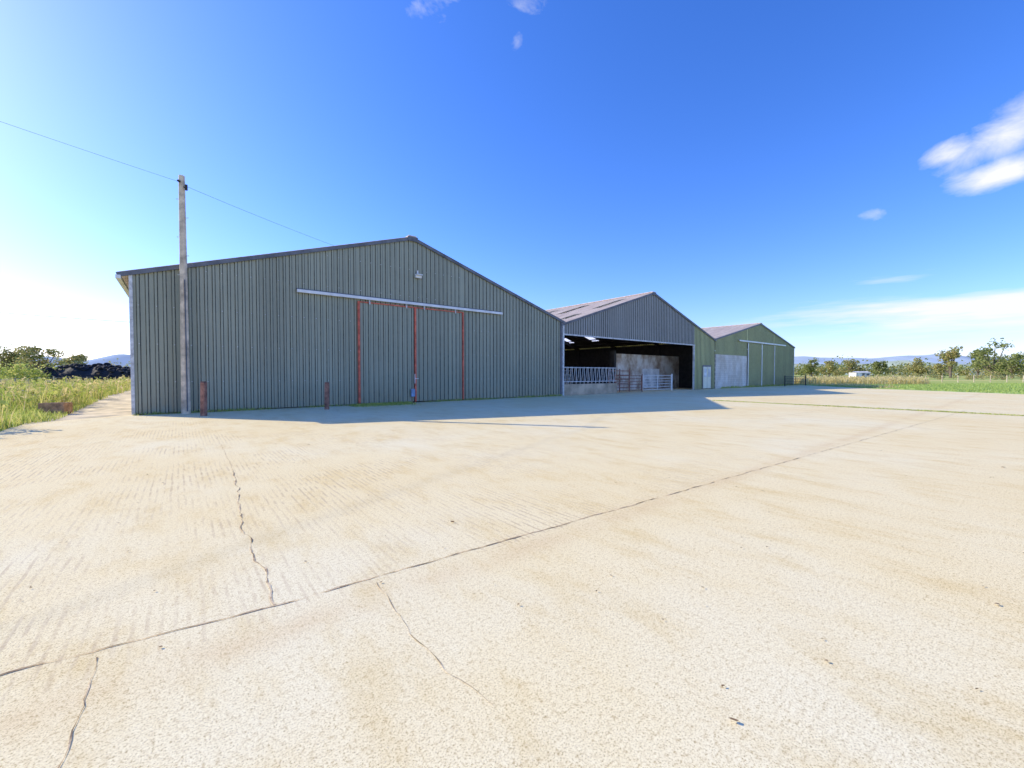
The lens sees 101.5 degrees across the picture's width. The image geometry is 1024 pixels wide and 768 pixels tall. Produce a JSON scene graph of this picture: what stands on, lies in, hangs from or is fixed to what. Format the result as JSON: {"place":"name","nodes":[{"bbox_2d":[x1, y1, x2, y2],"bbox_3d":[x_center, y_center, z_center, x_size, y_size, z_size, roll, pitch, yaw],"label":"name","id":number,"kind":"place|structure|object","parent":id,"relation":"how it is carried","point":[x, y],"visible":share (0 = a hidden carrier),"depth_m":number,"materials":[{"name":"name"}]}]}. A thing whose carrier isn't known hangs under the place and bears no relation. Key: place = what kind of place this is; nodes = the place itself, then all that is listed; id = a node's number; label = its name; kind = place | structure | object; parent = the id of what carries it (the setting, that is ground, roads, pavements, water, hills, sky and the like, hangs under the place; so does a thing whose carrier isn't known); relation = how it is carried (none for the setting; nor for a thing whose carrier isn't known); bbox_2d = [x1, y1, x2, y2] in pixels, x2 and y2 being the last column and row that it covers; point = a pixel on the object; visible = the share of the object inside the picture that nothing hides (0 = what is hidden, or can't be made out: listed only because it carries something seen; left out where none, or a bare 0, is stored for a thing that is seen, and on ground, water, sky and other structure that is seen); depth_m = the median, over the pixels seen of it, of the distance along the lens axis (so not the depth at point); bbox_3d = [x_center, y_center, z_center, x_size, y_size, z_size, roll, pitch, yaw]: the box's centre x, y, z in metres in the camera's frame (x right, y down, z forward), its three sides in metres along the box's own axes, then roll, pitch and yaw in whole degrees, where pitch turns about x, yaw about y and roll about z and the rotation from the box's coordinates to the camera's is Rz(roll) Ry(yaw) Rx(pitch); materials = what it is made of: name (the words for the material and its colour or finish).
{"place":"outdoors","nodes":[
{"label":"outdoors","id":0,"kind":"place"},
{"bbox_2d":[0,354,129,366],"bbox_3d":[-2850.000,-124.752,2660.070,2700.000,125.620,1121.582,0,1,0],"label":"distant hills","id":1,"kind":"structure","parent":0,"point":[124,359],"depth_m":2471.33,"materials":[{"name":"blue"}]},
{"bbox_2d":[20,391,131,423],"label":"dirt track","id":2,"kind":"structure","parent":0,"point":[119,404],"depth_m":17.70,"materials":[{"name":"beige concrete"}]},
{"bbox_2d":[38,402,72,413],"bbox_3d":[-17.073,0.912,15.636,0.800,0.420,0.400,0,1,-11],"label":"rusty water trough","id":3,"kind":"object","parent":2,"relation":"on","point":[63,407],"visible":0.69,"depth_m":15.48,"materials":[{"name":"orange metal"}]},
{"bbox_2d":[22,397,97,422],"bbox_3d":[-18.847,0.922,17.852,1.104,0.333,13.452,-1,2,-42],"label":"grass tuft","id":4,"kind":"object","parent":2,"relation":"on","point":[59,414],"visible":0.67,"depth_m":14.69,"materials":[{"name":"green plant"}]},
{"bbox_2d":[0,385,1023,767],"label":"concrete yard","id":5,"kind":"structure","parent":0,"point":[880,545],"depth_m":2.98,"materials":[{"name":"beige concrete"}]},
{"bbox_2d":[177,175,190,413],"bbox_3d":[-12.246,-3.254,15.608,0.393,8.950,0.315,1,2,43],"label":"utility pole","id":6,"kind":"object","parent":5,"relation":"on","point":[185,365],"visible":0.97,"depth_m":15.55,"materials":[{"name":"grey wood"}]},
{"bbox_2d":[0,121,175,180],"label":"overhead cable","id":7,"kind":"object","parent":6,"relation":"attached to","point":[85,150],"visible":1,"depth_m":13.31,"materials":[{"name":"metal"}]},
{"bbox_2d":[191,188,333,245],"bbox_3d":[-10.227,-7.046,18.320,0.010,0.710,6.675,1,2,33],"label":"overhead cable","id":8,"kind":"object","parent":6,"relation":"attached to","point":[256,215],"visible":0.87,"depth_m":17.39,"materials":[{"name":"metal"}]},
{"bbox_2d":[200,381,206,415],"bbox_3d":[-10.990,0.550,14.901,0.179,1.281,0.160,0,1,0],"label":"rusty bollard","id":9,"kind":"object","parent":5,"relation":"on","point":[203,398],"visible":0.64,"depth_m":14.83,"materials":[{"name":"metal"}]},
{"bbox_2d":[324,382,329,409],"bbox_3d":[-7.807,0.524,17.633,0.179,1.201,0.160,0,1,0],"label":"rusty bollard","id":10,"kind":"object","parent":5,"relation":"on","point":[326,393],"visible":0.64,"depth_m":17.56,"materials":[{"name":"metal"}]},
{"bbox_2d":[115,235,564,414],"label":"metal clad barn","id":11,"kind":"structure","parent":5,"relation":"on","point":[409,318],"depth_m":19.48,"materials":[{"name":"grey metal"}]},
{"bbox_2d":[360,302,413,403],"bbox_3d":[-6.197,-1.513,20.965,2.770,4.890,0.038,-1,2,-38],"label":"door leaf left","id":12,"kind":"structure","parent":11,"relation":"in","point":[386,331],"depth_m":20.92,"materials":[{"name":"grey metal"}]},
{"bbox_2d":[416,308,461,400],"bbox_3d":[-3.911,-1.557,22.780,2.790,4.890,0.038,-1,2,-38],"label":"door leaf right","id":13,"kind":"structure","parent":11,"relation":"in","point":[438,333],"depth_m":22.74,"materials":[{"name":"grey metal"}]},
{"bbox_2d":[133,394,561,415],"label":"wall base weeds","id":14,"kind":"object","parent":5,"relation":"on","point":[399,403],"depth_m":19.67,"materials":[{"name":"green plant"}]},
{"bbox_2d":[0,397,1012,767],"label":"concrete joints","id":15,"kind":"object","parent":5,"relation":"on","point":[298,599],"visible":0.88,"depth_m":2.77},
{"bbox_2d":[30,409,1023,720],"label":"fallen leaves","id":16,"kind":"object","parent":5,"relation":"on","point":[518,603],"visible":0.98,"depth_m":3.04,"materials":[{"name":"brown plant"}]},
{"bbox_2d":[614,374,642,391],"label":"metal field gate","id":17,"kind":"structure","parent":5,"relation":"on","point":[641,381],"depth_m":34.09,"materials":[{"name":"metal"}]},
{"bbox_2d":[546,291,716,395],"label":"open fronted cattle barn","id":18,"kind":"structure","parent":5,"relation":"on","point":[685,355],"depth_m":38.95,"materials":[{"name":"metal"}]},
{"bbox_2d":[703,367,710,387],"bbox_3d":[19.204,-0.637,41.161,1.500,2.120,0.028,-1,2,-38],"label":"personnel door","id":19,"kind":"structure","parent":18,"relation":"in","point":[706,380],"depth_m":41.17,"materials":[{"name":"white paint"}]},
{"bbox_2d":[641,374,672,389],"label":"metal field gate","id":20,"kind":"structure","parent":5,"relation":"on","point":[657,378],"depth_m":36.54,"materials":[{"name":"grey metal"}]},
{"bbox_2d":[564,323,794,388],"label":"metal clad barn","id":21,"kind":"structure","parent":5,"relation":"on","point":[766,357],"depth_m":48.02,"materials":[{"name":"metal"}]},
{"bbox_2d":[748,343,760,385],"bbox_3d":[27.903,-2.169,48.045,3.650,4.890,0.038,-1,2,-38],"label":"door leaf left","id":22,"kind":"structure","parent":21,"relation":"in","point":[754,372],"depth_m":48.06,"materials":[{"name":"green metal"}]},
{"bbox_2d":[762,345,773,384],"bbox_3d":[30.898,-2.227,50.424,3.700,4.890,0.038,-1,2,-38],"label":"door leaf right","id":23,"kind":"structure","parent":21,"relation":"in","point":[768,350],"depth_m":50.39,"materials":[{"name":"metal"}]},
{"bbox_2d":[721,384,792,388],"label":"wall foot weeds","id":24,"kind":"object","parent":5,"relation":"on","point":[756,386],"depth_m":48.20,"materials":[{"name":"green plant"}]},
{"bbox_2d":[784,375,805,385],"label":"metal field gate","id":25,"kind":"structure","parent":5,"relation":"on","point":[785,381],"depth_m":52.52,"materials":[{"name":"metal"}]},
{"bbox_2d":[712,400,1023,415],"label":"joint weeds","id":26,"kind":"object","parent":5,"relation":"on","point":[883,408],"visible":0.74,"depth_m":17.68,"materials":[{"name":"green plant"}]},
{"bbox_2d":[0,375,1023,431],"bbox_3d":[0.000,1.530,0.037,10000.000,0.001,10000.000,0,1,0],"label":"ground","id":27,"kind":"structure","parent":0,"point":[946,380],"depth_m":96.60,"materials":[{"name":"green plant"}]},
{"bbox_2d":[0,343,20,368],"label":"tree","id":28,"kind":"object","parent":27,"relation":"on","point":[4,353],"visible":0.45,"depth_m":109.52,"materials":[{"name":"green plant"}]},
{"bbox_2d":[5,348,30,378],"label":"tree","id":29,"kind":"object","parent":27,"relation":"on","point":[13,354],"visible":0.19,"depth_m":110.42,"materials":[{"name":"green plant"}]},
{"bbox_2d":[0,359,61,383],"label":"bramble bushes","id":30,"kind":"object","parent":27,"relation":"on","point":[28,372],"visible":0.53,"depth_m":48.54,"materials":[{"name":"green plant"}]},
{"bbox_2d":[0,355,71,377],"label":"distant treeline","id":31,"kind":"object","parent":27,"relation":"on","point":[35,367],"visible":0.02,"depth_m":115.25,"materials":[{"name":"green plant"}]},
{"bbox_2d":[10,344,68,371],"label":"tree","id":32,"kind":"object","parent":27,"relation":"on","point":[34,351],"visible":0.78,"depth_m":104.49,"materials":[{"name":"green plant"}]},
{"bbox_2d":[0,376,87,388],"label":"post and wire fence","id":33,"kind":"object","parent":27,"relation":"on","point":[39,378],"visible":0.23,"depth_m":37.18,"materials":[{"name":"grey wood"}]},
{"bbox_2d":[0,386,127,430],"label":"grass verge","id":34,"kind":"object","parent":27,"relation":"on","point":[19,414],"depth_m":13.63,"materials":[{"name":"green plant"}]},
{"bbox_2d":[0,375,130,427],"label":"tall weeds","id":35,"kind":"object","parent":27,"relation":"on","point":[4,402],"visible":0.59,"depth_m":18.79,"materials":[{"name":"green plant"}]},
{"bbox_2d":[62,354,88,364],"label":"tree","id":36,"kind":"object","parent":27,"relation":"on","point":[79,359],"visible":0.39,"depth_m":119.92,"materials":[{"name":"green plant"}]},
{"bbox_2d":[22,362,130,385],"bbox_3d":[-55.580,-1.237,55.830,10.025,3.307,9.452,-1,1,-20],"label":"silage clamp with tyres","id":37,"kind":"object","parent":27,"relation":"on","point":[98,370],"visible":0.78,"depth_m":53.11,"materials":[{"name":"rubber"}]},
{"bbox_2d":[68,358,129,366],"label":"hedgerow","id":38,"kind":"object","parent":27,"relation":"on","point":[110,363],"visible":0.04,"depth_m":83.11,"materials":[{"name":"green plant"}]},
{"bbox_2d":[801,357,819,375],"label":"tree","id":39,"kind":"object","parent":27,"relation":"on","point":[810,368],"visible":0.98,"depth_m":198.89,"materials":[{"name":"green plant"}]},
{"bbox_2d":[815,360,836,376],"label":"tree","id":40,"kind":"object","parent":27,"relation":"on","point":[830,366],"visible":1,"depth_m":189.20,"materials":[{"name":"green plant"}]},
{"bbox_2d":[837,359,865,375],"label":"tree","id":41,"kind":"object","parent":27,"relation":"on","point":[850,364],"visible":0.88,"depth_m":199.03,"materials":[{"name":"green plant"}]},
{"bbox_2d":[848,371,870,377],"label":"white field shelter","id":42,"kind":"object","parent":27,"relation":"on","point":[859,373],"visible":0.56,"depth_m":128.78,"materials":[{"name":"white"}]},
{"bbox_2d":[794,374,929,384],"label":"dry reeds","id":43,"kind":"object","parent":27,"relation":"on","point":[842,379],"visible":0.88,"depth_m":60.20,"materials":[{"name":"beige plant"}]},
{"bbox_2d":[868,360,887,374],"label":"tree","id":44,"kind":"object","parent":27,"relation":"on","point":[876,365],"visible":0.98,"depth_m":188.15,"materials":[{"name":"green plant"}]},
{"bbox_2d":[794,360,1023,377],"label":"distant treeline","id":45,"kind":"object","parent":27,"relation":"on","point":[838,372],"visible":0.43,"depth_m":186.25,"materials":[{"name":"green plant"}]},
{"bbox_2d":[794,354,1023,375],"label":"distant treeline","id":46,"kind":"object","parent":27,"relation":"on","point":[866,365],"visible":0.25,"depth_m":300.79,"materials":[{"name":"green plant"}]},
{"bbox_2d":[808,375,1023,381],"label":"post and wire fence","id":47,"kind":"object","parent":27,"relation":"on","point":[973,377],"visible":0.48,"depth_m":76.03,"materials":[{"name":"grey wood"}]},
{"bbox_2d":[905,357,935,375],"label":"tree","id":48,"kind":"object","parent":27,"relation":"on","point":[920,365],"visible":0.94,"depth_m":179.60,"materials":[{"name":"green plant"}]},
{"bbox_2d":[927,345,962,377],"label":"tree","id":49,"kind":"object","parent":27,"relation":"on","point":[948,356],"visible":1,"depth_m":149.97,"materials":[{"name":"green plant"}]},
{"bbox_2d":[874,370,1023,379],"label":"hedgerow","id":50,"kind":"object","parent":27,"relation":"on","point":[977,376],"visible":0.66,"depth_m":112.50,"materials":[{"name":"green plant"}]},
{"bbox_2d":[966,346,992,374],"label":"tree","id":51,"kind":"object","parent":27,"relation":"on","point":[972,354],"visible":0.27,"depth_m":164.18,"materials":[{"name":"green plant"}]},
{"bbox_2d":[969,338,1019,377],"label":"tree","id":52,"kind":"object","parent":27,"relation":"on","point":[985,362],"visible":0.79,"depth_m":149.68,"materials":[{"name":"green plant"}]},
{"bbox_2d":[991,351,1023,377],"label":"tree","id":53,"kind":"object","parent":27,"relation":"on","point":[1012,364],"visible":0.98,"depth_m":139.06,"materials":[{"name":"green plant"}]},
{"bbox_2d":[0,0,1023,359],"label":"sky","id":54,"kind":"structure","parent":0,"point":[838,178],"materials":[{"name":"blue"}]},
{"bbox_2d":[794,360,987,374],"bbox_3d":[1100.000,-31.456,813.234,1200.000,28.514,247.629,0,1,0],"label":"wooded hillside","id":55,"kind":"structure","parent":0,"point":[890,363],"depth_m":782.35,"materials":[{"name":"green plant"}]},
{"bbox_2d":[794,354,1023,364],"bbox_3d":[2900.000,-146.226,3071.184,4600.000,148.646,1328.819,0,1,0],"label":"distant hills","id":56,"kind":"structure","parent":0,"point":[932,358],"depth_m":2908.26,"materials":[{"name":"blue"}]},
{"bbox_2d":[806,383,1023,393],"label":"grass field","id":57,"kind":"structure","parent":0,"point":[956,391],"depth_m":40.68,"materials":[{"name":"plant"}]},
{"bbox_2d":[808,382,899,387],"bbox_3d":[40.923,0.023,50.948,5.498,0.526,14.245,0,1,19],"label":"straw margin","id":58,"kind":"object","parent":57,"relation":"on","point":[864,385],"visible":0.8,"depth_m":48.95,"materials":[{"name":"beige plant"}]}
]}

